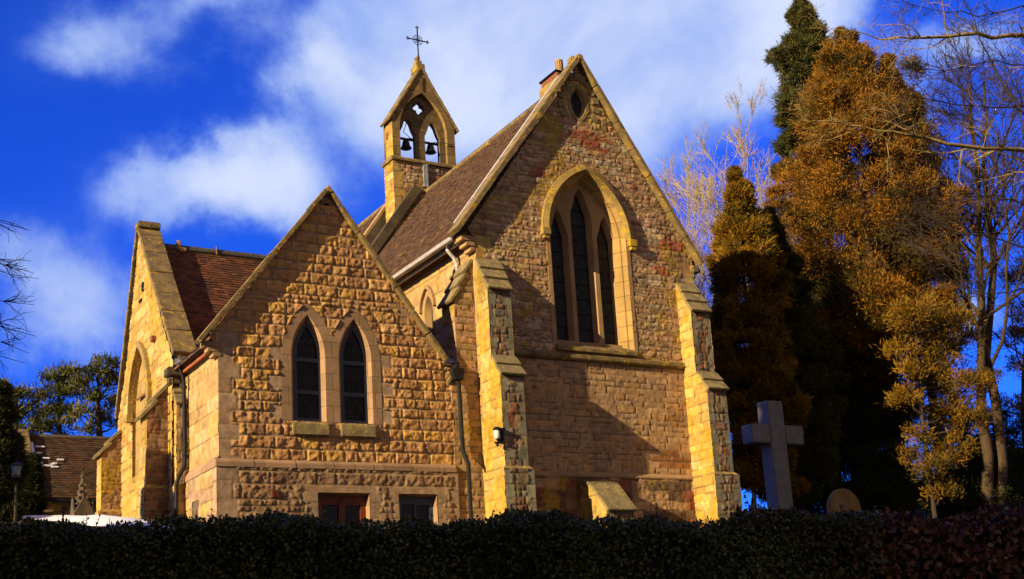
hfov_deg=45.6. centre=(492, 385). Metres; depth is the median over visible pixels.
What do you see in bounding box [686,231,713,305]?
bare birch
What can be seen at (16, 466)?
lantern post
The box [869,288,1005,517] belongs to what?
conifer
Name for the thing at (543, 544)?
hedge
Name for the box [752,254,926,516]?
tree
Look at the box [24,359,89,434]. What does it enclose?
pine
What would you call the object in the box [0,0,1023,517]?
sky
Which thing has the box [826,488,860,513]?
headstone
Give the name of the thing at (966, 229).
bare tree
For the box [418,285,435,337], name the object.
window
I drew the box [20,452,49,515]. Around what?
shrub
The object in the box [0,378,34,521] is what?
yew
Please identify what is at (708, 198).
bare birch
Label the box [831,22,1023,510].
bare tree
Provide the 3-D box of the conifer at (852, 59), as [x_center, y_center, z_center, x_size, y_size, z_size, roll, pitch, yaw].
[12.301,-3.163,40.187,8.056,18.788,8.358,4,-14,-29]
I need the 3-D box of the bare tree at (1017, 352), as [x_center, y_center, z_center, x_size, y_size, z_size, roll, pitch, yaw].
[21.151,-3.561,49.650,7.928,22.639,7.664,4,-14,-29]
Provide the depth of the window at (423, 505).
24.86 m
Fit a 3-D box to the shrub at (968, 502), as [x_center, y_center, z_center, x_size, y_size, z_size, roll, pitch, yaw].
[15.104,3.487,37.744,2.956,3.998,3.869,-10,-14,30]
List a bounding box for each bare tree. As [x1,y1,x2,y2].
[0,220,38,369]
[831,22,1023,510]
[913,117,1017,402]
[953,44,1023,438]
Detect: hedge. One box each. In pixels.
[0,494,883,578]
[729,494,1023,578]
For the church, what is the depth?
26.71 m
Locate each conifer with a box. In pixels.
[701,164,813,503]
[742,205,851,510]
[757,25,1000,509]
[761,0,867,478]
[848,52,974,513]
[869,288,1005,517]
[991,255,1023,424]
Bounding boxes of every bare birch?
[653,116,790,463]
[654,136,722,308]
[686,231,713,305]
[690,76,836,516]
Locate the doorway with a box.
[318,493,369,529]
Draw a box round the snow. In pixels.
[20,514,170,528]
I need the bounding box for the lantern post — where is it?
[10,459,23,526]
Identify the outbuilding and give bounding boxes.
[18,429,110,514]
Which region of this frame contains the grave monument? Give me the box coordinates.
[70,465,94,515]
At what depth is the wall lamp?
24.80 m
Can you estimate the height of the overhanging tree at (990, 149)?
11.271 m
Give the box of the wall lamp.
[493,426,505,445]
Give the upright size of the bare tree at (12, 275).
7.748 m
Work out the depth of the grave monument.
26.05 m
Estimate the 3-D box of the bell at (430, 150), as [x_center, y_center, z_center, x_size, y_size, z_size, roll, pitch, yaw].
[-1.853,-7.129,36.572,0.338,0.472,0.441,-7,-13,17]
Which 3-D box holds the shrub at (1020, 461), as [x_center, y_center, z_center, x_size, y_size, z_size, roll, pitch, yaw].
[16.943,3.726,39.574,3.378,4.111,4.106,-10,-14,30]
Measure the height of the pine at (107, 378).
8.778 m
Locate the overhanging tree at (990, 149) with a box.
[768,0,1023,361]
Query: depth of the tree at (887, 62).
41.81 m
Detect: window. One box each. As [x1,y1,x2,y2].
[281,302,382,437]
[399,494,437,529]
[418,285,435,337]
[540,164,637,356]
[556,73,599,122]
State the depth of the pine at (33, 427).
41.33 m
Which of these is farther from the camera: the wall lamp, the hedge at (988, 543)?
the wall lamp
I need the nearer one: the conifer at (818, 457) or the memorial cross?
the memorial cross
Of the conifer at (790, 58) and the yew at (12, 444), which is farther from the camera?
the conifer at (790, 58)
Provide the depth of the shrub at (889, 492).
35.16 m
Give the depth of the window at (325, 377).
24.48 m
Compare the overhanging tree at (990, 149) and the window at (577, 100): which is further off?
the window at (577, 100)
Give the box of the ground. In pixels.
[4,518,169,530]
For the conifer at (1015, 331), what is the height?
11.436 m
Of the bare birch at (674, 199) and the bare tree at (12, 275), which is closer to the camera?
the bare tree at (12, 275)
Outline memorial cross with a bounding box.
[741,400,803,509]
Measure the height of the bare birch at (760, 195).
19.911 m
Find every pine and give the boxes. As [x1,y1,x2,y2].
[2,373,50,433]
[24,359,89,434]
[61,348,120,435]
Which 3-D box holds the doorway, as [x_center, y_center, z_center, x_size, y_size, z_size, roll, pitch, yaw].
[-2.936,2.833,23.883,1.086,1.398,0.230,4,-14,-29]
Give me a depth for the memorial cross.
17.49 m
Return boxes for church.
[92,26,742,532]
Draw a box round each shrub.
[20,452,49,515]
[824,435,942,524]
[915,393,1020,519]
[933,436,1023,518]
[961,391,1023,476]
[995,441,1023,505]
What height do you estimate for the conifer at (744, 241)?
12.304 m
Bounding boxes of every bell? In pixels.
[401,138,411,150]
[425,142,435,154]
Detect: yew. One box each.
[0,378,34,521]
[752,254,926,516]
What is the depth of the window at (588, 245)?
28.33 m

